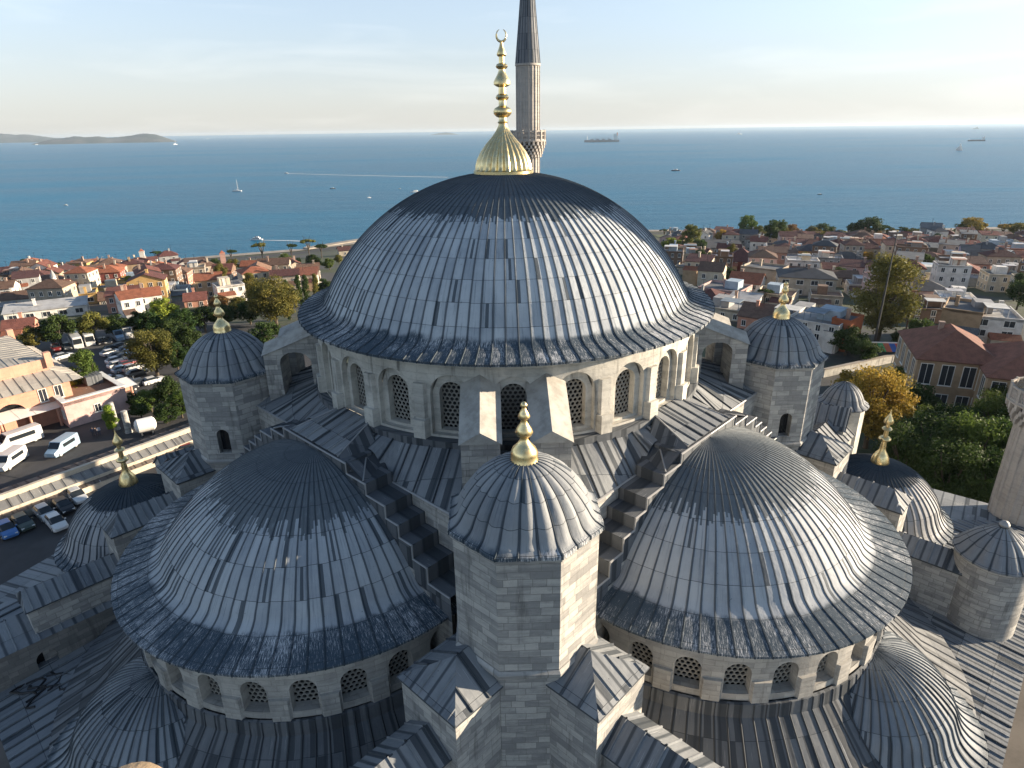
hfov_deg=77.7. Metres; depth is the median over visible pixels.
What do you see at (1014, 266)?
house
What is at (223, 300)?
broadleaf tree
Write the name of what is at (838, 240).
house
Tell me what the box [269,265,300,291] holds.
house
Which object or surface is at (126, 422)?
column stub
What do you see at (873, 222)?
broadleaf tree
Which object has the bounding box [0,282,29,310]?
house
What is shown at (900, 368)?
broadleaf tree
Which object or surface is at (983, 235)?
house
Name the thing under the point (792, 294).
house
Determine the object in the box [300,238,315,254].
umbrella pine
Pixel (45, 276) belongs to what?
house
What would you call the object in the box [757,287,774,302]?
umbrella pine
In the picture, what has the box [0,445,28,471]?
delivery van
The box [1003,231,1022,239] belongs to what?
house
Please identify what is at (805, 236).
house
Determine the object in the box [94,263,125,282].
house
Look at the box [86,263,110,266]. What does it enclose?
house
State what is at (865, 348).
broadleaf tree
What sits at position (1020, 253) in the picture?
house
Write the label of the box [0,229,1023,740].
ground
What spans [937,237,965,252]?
house
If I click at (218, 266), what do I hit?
broadleaf tree
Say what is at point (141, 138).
island hills
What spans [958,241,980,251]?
house
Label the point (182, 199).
sea
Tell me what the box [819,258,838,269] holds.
house
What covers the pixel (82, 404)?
gatehouse
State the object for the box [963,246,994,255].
house
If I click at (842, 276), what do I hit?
house
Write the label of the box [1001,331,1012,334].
window
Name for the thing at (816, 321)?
house
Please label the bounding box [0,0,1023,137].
sky
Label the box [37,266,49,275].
house
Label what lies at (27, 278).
house
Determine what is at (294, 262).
house
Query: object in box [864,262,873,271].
house
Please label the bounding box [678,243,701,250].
house
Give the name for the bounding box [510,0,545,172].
minaret
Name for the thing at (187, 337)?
broadleaf tree
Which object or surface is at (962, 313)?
house
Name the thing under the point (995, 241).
house
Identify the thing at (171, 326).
broadleaf tree
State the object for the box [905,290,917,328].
floodlight mast
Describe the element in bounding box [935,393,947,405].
window
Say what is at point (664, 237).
house
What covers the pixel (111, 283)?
house
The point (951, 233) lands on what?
house
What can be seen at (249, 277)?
broadleaf tree
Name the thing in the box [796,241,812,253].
house
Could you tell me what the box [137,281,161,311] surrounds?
house
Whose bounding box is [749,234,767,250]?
house
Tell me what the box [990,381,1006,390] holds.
window
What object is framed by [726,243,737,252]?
broadleaf tree
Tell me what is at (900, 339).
window
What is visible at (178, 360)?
broadleaf tree
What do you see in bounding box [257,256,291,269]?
house
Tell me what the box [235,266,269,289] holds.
house
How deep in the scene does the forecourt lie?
76.69 m
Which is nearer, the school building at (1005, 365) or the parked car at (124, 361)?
the school building at (1005, 365)
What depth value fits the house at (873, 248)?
291.56 m
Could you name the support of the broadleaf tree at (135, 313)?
on the ground
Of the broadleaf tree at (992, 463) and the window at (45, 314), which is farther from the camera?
the window at (45, 314)
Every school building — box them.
[892,321,994,408]
[969,341,1023,407]
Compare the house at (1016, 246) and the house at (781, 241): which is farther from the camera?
the house at (781, 241)
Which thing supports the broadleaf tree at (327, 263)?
on the ground
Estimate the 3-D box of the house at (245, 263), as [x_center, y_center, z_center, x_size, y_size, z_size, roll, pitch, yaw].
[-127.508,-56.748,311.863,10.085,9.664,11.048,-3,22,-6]
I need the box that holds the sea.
[0,124,1023,266]
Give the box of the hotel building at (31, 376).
[0,328,82,433]
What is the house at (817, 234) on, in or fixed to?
on the ground
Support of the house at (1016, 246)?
on the ground
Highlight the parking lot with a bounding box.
[0,323,310,492]
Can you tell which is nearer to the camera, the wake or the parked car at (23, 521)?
the parked car at (23, 521)
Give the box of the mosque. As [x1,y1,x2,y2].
[0,29,1023,767]
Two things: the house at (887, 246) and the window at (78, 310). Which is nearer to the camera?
the window at (78, 310)
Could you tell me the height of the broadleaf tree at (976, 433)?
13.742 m
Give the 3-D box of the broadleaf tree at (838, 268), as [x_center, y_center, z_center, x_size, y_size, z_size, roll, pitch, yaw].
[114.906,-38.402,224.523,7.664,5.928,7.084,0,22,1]
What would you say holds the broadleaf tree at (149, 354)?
on the ground
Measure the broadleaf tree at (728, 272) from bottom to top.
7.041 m
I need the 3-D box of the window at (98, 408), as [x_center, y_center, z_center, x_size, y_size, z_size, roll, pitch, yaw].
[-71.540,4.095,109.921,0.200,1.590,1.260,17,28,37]
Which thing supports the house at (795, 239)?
on the ground
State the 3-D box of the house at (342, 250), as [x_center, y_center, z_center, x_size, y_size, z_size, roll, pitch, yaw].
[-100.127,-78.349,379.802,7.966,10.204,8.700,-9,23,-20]
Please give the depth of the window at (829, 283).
198.10 m
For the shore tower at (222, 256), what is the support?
on the ground
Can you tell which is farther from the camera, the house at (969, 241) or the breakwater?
the breakwater
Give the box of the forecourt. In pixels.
[0,474,92,584]
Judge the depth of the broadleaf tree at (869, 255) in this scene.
284.49 m
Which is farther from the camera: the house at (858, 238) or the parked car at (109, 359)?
the house at (858, 238)
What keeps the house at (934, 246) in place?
on the ground
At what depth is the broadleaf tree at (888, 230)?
415.98 m
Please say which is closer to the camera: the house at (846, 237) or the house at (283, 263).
the house at (283, 263)
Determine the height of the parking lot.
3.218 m
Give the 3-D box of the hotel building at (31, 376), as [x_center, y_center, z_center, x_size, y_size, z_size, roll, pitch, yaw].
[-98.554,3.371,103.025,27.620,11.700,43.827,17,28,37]
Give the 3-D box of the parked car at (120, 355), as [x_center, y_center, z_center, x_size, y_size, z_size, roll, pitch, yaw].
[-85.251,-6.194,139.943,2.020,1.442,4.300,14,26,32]
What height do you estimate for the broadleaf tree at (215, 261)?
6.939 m
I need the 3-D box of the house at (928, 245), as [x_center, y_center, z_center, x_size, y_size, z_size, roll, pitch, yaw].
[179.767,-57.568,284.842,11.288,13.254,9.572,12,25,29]
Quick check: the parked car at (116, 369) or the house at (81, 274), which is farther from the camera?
the house at (81, 274)
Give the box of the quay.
[180,227,1000,259]
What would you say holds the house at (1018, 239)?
on the ground
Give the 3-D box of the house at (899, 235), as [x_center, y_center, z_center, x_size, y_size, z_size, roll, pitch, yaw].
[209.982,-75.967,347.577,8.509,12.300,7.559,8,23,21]
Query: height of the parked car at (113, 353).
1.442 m
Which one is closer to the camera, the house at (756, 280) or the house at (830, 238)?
the house at (756, 280)
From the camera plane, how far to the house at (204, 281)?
220.47 m
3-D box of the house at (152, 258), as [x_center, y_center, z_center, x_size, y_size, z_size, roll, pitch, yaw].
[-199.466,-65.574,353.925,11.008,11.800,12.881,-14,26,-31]
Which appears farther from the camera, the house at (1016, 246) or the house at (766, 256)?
the house at (1016, 246)
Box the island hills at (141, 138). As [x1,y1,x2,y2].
[32,133,176,144]
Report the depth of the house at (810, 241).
318.26 m
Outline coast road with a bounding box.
[208,230,1019,260]
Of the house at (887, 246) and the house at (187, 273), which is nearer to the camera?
the house at (187, 273)
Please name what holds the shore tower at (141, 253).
on the ground
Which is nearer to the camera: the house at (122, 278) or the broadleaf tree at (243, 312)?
the broadleaf tree at (243, 312)
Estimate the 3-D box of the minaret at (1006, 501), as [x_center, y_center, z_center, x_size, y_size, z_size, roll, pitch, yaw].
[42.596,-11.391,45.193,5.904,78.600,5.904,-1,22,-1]
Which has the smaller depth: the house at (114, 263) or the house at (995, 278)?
the house at (995, 278)
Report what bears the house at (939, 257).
on the ground
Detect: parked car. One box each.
[0,518,19,539]
[10,511,35,532]
[31,502,54,522]
[44,511,68,532]
[50,343,61,351]
[50,495,75,514]
[51,352,74,360]
[61,342,72,350]
[66,485,87,504]
[96,337,105,345]
[99,348,118,356]
[101,344,121,350]
[103,336,112,344]
[104,356,127,363]
[106,360,119,368]
[107,351,122,357]
[108,374,123,378]
[110,364,123,373]
[113,342,124,344]
[115,352,131,357]
[116,359,137,364]
[121,363,143,371]
[125,368,149,377]
[132,377,143,385]
[132,384,139,390]
[142,375,163,385]
[178,442,193,448]
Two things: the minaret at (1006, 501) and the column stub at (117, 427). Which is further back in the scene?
the column stub at (117, 427)
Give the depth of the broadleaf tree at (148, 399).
111.16 m
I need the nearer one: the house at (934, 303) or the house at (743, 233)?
the house at (934, 303)
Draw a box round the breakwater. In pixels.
[303,239,357,249]
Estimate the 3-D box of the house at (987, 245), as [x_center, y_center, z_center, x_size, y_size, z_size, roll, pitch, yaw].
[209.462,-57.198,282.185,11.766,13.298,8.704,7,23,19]
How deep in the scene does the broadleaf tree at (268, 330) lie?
143.69 m
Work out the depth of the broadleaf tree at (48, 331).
147.70 m
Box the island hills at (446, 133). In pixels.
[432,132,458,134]
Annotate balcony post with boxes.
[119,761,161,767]
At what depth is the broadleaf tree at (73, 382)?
114.17 m
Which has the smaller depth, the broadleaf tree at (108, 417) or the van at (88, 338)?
the broadleaf tree at (108, 417)
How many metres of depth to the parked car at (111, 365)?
133.93 m
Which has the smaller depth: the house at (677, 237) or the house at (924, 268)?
the house at (924, 268)
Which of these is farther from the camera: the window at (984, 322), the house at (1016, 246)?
the house at (1016, 246)
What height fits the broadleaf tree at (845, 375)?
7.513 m
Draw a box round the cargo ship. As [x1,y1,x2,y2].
[584,132,618,141]
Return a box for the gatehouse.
[52,371,128,427]
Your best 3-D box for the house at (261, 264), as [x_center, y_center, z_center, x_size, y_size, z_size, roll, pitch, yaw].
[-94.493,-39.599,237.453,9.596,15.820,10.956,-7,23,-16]
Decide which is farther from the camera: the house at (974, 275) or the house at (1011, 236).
the house at (1011, 236)
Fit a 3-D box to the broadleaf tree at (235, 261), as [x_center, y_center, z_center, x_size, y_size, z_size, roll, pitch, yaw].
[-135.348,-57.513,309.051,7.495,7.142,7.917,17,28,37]
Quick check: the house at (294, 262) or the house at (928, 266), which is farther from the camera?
the house at (294, 262)
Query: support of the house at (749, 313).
on the ground
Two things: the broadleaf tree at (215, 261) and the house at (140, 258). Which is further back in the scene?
the house at (140, 258)
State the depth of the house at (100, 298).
214.88 m
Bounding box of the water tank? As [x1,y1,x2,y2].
[134,416,156,437]
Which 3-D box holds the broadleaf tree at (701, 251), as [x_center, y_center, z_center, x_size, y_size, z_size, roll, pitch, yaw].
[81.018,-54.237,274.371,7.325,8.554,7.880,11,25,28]
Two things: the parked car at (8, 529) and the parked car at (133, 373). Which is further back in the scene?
the parked car at (133, 373)
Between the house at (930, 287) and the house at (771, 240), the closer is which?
the house at (930, 287)
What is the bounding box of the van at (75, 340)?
[66,330,83,348]
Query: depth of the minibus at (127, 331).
158.08 m
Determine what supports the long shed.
on the ground
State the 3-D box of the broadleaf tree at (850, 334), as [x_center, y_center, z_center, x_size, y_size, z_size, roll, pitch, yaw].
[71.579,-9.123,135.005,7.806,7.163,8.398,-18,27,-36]
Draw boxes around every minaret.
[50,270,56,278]
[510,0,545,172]
[987,376,1023,526]
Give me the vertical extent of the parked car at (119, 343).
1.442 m
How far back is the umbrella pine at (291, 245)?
351.16 m
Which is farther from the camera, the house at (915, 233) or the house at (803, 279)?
the house at (915, 233)
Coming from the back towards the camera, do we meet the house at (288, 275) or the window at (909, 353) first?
the house at (288, 275)
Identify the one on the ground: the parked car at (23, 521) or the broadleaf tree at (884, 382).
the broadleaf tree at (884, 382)
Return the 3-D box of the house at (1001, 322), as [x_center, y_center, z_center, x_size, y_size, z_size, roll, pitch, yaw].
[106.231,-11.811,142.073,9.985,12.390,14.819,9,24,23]
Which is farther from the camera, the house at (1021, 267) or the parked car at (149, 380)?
the house at (1021, 267)
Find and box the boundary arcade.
[0,423,192,519]
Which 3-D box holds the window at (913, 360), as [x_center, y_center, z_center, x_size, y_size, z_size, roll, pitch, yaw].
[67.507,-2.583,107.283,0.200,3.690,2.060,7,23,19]
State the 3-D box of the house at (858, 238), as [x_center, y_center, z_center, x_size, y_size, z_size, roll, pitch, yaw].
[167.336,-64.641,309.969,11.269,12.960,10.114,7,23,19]
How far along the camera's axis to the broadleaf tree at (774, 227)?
356.47 m
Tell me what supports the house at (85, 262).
on the ground
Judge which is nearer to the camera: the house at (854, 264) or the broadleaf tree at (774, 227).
the house at (854, 264)
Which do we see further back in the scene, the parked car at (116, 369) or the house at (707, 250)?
the house at (707, 250)
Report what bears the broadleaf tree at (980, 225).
on the ground
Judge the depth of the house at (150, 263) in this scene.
287.18 m
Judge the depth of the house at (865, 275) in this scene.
192.00 m
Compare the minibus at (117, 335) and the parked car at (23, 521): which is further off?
the minibus at (117, 335)
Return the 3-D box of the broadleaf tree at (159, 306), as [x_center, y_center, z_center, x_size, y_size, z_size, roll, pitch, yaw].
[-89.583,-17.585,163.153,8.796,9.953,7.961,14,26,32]
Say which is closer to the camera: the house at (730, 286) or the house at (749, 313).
the house at (749, 313)
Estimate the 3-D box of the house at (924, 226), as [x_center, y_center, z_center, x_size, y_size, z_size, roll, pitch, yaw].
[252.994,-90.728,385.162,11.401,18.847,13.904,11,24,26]
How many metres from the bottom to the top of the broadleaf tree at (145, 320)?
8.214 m
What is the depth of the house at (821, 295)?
184.42 m
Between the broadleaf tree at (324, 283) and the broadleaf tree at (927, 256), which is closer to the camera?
the broadleaf tree at (324, 283)
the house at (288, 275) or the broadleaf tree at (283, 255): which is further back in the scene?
the broadleaf tree at (283, 255)
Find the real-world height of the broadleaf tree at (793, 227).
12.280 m
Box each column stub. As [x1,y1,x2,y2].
[108,402,120,429]
[120,410,132,433]
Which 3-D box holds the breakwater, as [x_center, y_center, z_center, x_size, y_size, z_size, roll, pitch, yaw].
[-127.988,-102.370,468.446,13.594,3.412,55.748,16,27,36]
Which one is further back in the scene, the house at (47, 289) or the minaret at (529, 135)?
the house at (47, 289)
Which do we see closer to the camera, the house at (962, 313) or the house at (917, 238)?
the house at (962, 313)
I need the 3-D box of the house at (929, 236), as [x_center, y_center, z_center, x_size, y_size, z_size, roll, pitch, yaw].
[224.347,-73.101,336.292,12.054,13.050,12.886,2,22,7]
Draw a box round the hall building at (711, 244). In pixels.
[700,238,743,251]
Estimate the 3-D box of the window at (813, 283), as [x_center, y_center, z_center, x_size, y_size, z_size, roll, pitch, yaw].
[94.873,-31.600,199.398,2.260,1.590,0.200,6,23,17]
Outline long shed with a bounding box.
[1,295,89,319]
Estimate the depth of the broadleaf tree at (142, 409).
109.69 m
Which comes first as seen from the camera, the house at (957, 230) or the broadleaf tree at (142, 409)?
the broadleaf tree at (142, 409)
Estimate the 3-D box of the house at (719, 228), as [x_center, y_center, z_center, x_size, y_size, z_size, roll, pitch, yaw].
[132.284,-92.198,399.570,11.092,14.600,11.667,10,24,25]
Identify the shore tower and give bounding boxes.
[138,249,145,257]
[219,250,225,262]
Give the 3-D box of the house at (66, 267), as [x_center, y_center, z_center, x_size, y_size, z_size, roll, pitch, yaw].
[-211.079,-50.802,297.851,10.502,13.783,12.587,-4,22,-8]
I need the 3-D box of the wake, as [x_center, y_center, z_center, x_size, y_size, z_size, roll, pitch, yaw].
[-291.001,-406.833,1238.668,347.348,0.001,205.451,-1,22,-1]
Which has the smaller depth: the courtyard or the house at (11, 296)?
the courtyard
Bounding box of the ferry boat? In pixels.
[251,236,262,239]
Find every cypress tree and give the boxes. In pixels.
[283,279,291,319]
[294,275,303,305]
[302,274,310,301]
[311,273,318,293]
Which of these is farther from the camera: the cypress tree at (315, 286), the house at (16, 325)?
the cypress tree at (315, 286)
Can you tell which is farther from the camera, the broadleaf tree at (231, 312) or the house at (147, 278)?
the house at (147, 278)
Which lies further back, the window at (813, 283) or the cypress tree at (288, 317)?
the window at (813, 283)
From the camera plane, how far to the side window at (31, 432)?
100.85 m
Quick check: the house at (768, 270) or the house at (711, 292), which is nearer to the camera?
the house at (711, 292)
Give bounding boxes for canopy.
[0,377,136,432]
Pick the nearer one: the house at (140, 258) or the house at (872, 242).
the house at (872, 242)
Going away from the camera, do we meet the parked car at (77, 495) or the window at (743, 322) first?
the parked car at (77, 495)
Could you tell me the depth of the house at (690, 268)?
225.07 m
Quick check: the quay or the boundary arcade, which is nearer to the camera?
the boundary arcade
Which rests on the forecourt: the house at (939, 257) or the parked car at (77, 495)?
the parked car at (77, 495)
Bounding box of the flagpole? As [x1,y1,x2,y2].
[873,230,897,341]
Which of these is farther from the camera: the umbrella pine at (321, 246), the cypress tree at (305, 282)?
the umbrella pine at (321, 246)
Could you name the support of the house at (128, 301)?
on the ground
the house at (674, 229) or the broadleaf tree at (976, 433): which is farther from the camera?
the house at (674, 229)
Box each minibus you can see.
[0,422,43,451]
[110,329,124,340]
[121,326,132,338]
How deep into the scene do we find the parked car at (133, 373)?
129.63 m
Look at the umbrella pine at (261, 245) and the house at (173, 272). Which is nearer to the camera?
the house at (173, 272)
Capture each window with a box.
[9,430,35,441]
[25,313,33,316]
[37,388,49,402]
[42,311,50,316]
[53,384,64,396]
[58,309,67,314]
[75,307,83,312]
[93,402,102,412]
[740,320,745,326]
[796,280,803,284]
[810,281,817,285]
[815,324,820,331]
[826,281,832,286]
[895,336,901,357]
[899,343,905,364]
[904,349,910,372]
[908,357,915,379]
[916,363,934,384]
[930,310,936,316]
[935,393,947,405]
[937,365,955,386]
[953,395,969,406]
[958,367,977,388]
[976,374,985,398]
[978,329,985,336]
[980,319,988,326]
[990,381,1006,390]
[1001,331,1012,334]
[1002,321,1015,328]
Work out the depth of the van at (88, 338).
150.67 m
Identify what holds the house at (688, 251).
on the ground
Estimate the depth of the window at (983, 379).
100.04 m
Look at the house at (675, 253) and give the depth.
261.56 m
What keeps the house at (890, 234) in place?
on the ground
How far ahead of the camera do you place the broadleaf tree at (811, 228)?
421.77 m
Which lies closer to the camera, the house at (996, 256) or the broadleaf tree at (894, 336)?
the broadleaf tree at (894, 336)
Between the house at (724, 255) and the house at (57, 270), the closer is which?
the house at (724, 255)
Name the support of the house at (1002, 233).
on the ground
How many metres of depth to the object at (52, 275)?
209.26 m
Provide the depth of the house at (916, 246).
266.92 m
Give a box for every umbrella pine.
[150,248,160,255]
[226,247,236,258]
[250,240,265,257]
[286,242,296,256]
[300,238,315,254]
[314,242,327,257]
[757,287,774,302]
[997,221,1010,230]
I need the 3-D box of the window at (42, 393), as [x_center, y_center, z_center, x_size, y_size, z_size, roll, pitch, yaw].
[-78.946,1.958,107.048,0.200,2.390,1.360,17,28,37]
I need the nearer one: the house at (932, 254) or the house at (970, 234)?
the house at (932, 254)
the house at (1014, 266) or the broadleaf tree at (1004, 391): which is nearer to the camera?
the broadleaf tree at (1004, 391)
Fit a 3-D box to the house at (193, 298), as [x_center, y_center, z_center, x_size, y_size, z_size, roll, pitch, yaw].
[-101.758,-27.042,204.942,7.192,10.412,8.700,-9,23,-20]
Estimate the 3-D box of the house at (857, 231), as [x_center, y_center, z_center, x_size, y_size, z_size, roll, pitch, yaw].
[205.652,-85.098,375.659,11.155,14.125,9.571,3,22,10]
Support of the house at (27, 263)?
on the ground
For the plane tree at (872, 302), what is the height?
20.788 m
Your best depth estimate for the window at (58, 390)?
108.63 m
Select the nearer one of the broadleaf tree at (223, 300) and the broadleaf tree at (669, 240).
the broadleaf tree at (223, 300)
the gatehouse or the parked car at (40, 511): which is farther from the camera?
the gatehouse
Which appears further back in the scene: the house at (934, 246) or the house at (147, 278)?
the house at (934, 246)
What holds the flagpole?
on the ground
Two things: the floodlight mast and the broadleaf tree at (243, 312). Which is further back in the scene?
the broadleaf tree at (243, 312)
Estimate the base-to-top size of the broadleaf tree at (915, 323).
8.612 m
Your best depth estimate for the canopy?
105.52 m
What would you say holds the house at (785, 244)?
on the ground
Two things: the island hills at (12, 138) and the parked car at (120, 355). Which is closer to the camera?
the parked car at (120, 355)
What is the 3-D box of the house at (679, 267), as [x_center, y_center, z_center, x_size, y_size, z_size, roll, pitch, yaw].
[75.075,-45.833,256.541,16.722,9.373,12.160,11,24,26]
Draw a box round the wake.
[289,173,413,176]
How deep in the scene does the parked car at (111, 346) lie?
145.71 m
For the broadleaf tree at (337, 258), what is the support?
on the ground
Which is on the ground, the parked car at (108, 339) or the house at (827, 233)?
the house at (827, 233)
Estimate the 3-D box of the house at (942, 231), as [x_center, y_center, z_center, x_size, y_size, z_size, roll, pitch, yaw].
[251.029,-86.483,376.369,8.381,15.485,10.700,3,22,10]
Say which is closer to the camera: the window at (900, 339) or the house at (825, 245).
the window at (900, 339)
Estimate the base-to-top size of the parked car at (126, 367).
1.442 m
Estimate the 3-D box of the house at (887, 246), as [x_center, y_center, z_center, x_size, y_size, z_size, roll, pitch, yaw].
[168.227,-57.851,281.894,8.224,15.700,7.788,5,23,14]
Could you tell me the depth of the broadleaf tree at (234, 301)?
186.48 m
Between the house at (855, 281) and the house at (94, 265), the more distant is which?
the house at (94, 265)
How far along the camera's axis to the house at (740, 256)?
260.23 m
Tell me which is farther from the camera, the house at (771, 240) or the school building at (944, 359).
the house at (771, 240)
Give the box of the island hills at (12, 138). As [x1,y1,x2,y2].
[0,134,60,142]
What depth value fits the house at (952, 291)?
180.71 m
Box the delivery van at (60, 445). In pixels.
[44,432,80,457]
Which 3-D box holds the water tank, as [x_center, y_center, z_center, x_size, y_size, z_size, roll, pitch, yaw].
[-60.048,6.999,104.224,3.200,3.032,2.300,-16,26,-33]
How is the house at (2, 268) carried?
on the ground
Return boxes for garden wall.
[822,353,894,377]
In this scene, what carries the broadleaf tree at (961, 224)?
on the ground
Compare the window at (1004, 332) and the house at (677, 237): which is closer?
the window at (1004, 332)
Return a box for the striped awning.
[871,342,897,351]
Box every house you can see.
[0,261,15,272]
[0,267,18,280]
[0,277,20,291]
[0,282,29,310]
[0,310,38,336]
[8,262,32,279]
[9,255,38,267]
[11,266,40,289]
[24,271,78,300]
[29,255,57,268]
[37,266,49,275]
[40,274,64,280]
[43,264,64,277]
[58,262,77,272]
[63,262,100,288]
[67,256,93,265]
[77,284,98,303]
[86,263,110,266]
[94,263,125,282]
[97,279,126,291]
[97,285,105,303]
[98,255,121,263]
[103,284,139,312]
[109,260,127,271]
[112,285,145,317]
[118,272,133,281]
[120,254,143,271]
[125,269,171,304]
[132,260,157,269]
[132,261,160,274]
[133,255,148,259]
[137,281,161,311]
[145,256,157,262]
[154,259,183,284]
[157,248,178,263]
[168,281,191,296]
[177,256,185,264]
[181,260,206,272]
[181,266,194,283]
[182,284,208,307]
[183,254,204,264]
[193,265,222,297]
[198,257,213,271]
[210,262,236,279]
[212,276,246,300]
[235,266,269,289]
[239,258,256,268]
[248,257,271,279]
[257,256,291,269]
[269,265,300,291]
[290,252,299,267]
[296,260,320,282]
[296,263,319,290]
[336,244,350,255]
[659,231,677,243]
[663,244,683,264]
[666,227,679,234]
[673,235,687,243]
[675,261,684,274]
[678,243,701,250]
[682,251,715,285]
[683,247,697,260]
[697,228,713,238]
[697,254,727,287]
[698,278,752,293]
[701,279,729,299]
[703,246,712,252]
[711,249,732,268]
[713,293,743,321]
[714,225,733,232]
[716,242,741,251]
[722,231,739,238]
[728,268,766,291]
[730,288,763,302]
[731,247,748,270]
[736,297,776,328]
[739,227,758,246]
[740,259,788,285]
[745,233,768,250]
[748,246,777,263]
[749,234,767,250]
[754,282,799,304]
[758,246,787,264]
[768,234,777,245]
[772,235,795,245]
[774,240,793,246]
[774,301,818,314]
[775,261,838,295]
[777,231,797,240]
[784,253,819,268]
[786,245,798,256]
[788,235,808,243]
[790,304,847,353]
[793,243,801,248]
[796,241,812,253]
[797,230,813,238]
[798,236,820,245]
[806,231,822,238]
[808,284,843,306]
[811,240,837,254]
[811,250,842,262]
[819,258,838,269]
[821,308,863,353]
[822,236,836,239]
[823,231,847,235]
[826,231,846,238]
[828,266,859,287]
[830,237,842,242]
[835,251,862,259]
[839,233,865,255]
[839,257,872,274]
[840,236,851,239]
[843,237,869,242]
[844,275,862,296]
[849,227,870,233]
[850,227,872,239]
[861,236,880,260]
[861,270,915,302]
[863,236,878,245]
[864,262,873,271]
[865,233,886,246]
[880,237,904,257]
[887,228,906,237]
[888,234,905,238]
[893,240,927,256]
[896,251,924,262]
[900,231,923,235]
[901,294,945,323]
[902,235,927,241]
[904,256,926,279]
[905,240,929,250]
[907,231,928,236]
[912,276,946,299]
[919,221,942,233]
[920,232,948,238]
[921,262,932,279]
[923,238,938,252]
[924,251,938,262]
[925,231,945,242]
[926,225,949,236]
[929,257,972,287]
[933,285,975,300]
[935,251,969,260]
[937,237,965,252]
[939,249,953,254]
[939,293,985,335]
[944,228,954,236]
[948,234,958,238]
[952,252,991,268]
[955,226,975,233]
[957,238,980,244]
[958,227,977,239]
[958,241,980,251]
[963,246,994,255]
[967,262,980,286]
[971,240,1004,249]
[971,298,1023,343]
[976,229,1001,241]
[976,265,1017,291]
[977,243,1022,268]
[989,239,1009,245]
[990,262,1018,271]
[997,236,1013,244]
[997,241,1023,250]
[998,231,1012,235]
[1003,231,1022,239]
[1006,273,1023,292]
[1012,251,1023,260]
[1014,231,1023,235]
[1014,236,1023,242]
[1017,258,1023,273]
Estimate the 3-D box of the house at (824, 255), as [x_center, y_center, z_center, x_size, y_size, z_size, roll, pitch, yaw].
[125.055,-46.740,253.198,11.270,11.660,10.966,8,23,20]
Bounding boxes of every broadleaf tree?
[16,325,45,347]
[33,313,78,347]
[68,348,98,384]
[70,380,81,387]
[74,311,109,341]
[101,405,119,431]
[104,314,131,333]
[122,327,179,375]
[125,392,139,405]
[128,310,141,330]
[129,402,151,417]
[130,388,158,412]
[134,310,164,334]
[148,297,179,320]
[151,375,180,406]
[152,403,180,422]
[154,317,187,341]
[161,340,189,369]
[166,390,185,417]
[169,307,198,330]
[173,324,202,350]
[188,304,216,332]
[207,295,228,307]
[209,258,220,263]
[212,262,226,275]
[212,304,239,322]
[226,258,239,268]
[227,297,245,308]
[236,301,258,324]
[242,272,259,292]
[242,274,301,323]
[247,321,280,343]
[278,253,290,257]
[305,254,321,264]
[317,278,330,290]
[321,258,333,269]
[333,254,341,263]
[661,237,684,246]
[679,224,702,244]
[693,239,706,247]
[694,248,705,253]
[714,228,725,238]
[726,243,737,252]
[726,267,730,279]
[738,215,757,228]
[754,225,766,233]
[763,219,787,238]
[787,224,799,230]
[805,225,822,230]
[815,223,830,231]
[828,325,870,355]
[829,267,846,269]
[830,369,861,384]
[844,338,884,359]
[846,219,866,231]
[846,364,920,448]
[857,216,884,231]
[863,251,875,259]
[871,419,953,479]
[884,227,895,232]
[887,410,971,475]
[889,328,906,341]
[895,365,904,387]
[896,227,911,230]
[898,318,933,337]
[904,381,942,417]
[907,436,992,500]
[908,404,947,419]
[918,402,984,440]
[923,253,934,262]
[929,408,1012,480]
[949,444,1004,502]
[952,221,974,230]
[961,217,988,230]
[970,388,1011,424]
[975,416,1012,456]
[979,384,1021,405]
[1005,279,1023,309]
[1008,222,1023,233]
[1009,272,1023,300]
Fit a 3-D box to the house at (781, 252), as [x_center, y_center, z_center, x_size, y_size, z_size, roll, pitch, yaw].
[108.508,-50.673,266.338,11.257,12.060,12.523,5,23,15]
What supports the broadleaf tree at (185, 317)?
on the ground
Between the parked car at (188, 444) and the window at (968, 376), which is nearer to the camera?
the parked car at (188, 444)
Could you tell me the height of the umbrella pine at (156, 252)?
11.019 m
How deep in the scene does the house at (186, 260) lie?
312.41 m
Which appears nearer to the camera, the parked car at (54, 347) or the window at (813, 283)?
the parked car at (54, 347)
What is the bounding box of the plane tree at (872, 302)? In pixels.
[846,251,928,340]
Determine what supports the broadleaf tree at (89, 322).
on the ground
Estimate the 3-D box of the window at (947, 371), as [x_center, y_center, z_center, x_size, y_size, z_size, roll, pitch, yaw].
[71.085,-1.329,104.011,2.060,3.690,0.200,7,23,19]
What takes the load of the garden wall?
on the ground
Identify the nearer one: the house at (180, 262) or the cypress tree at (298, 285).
the cypress tree at (298, 285)
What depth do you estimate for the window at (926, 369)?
104.98 m
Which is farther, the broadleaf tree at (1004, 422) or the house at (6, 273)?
the house at (6, 273)
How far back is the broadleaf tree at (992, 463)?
72.28 m
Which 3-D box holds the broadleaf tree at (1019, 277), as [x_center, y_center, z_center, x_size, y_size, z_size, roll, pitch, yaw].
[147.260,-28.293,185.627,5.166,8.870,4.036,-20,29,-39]
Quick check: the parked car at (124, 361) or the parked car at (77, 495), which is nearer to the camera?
the parked car at (77, 495)
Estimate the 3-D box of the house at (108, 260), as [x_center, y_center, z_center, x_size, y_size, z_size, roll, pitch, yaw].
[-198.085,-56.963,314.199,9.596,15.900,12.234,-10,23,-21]
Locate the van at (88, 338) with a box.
[80,332,95,346]

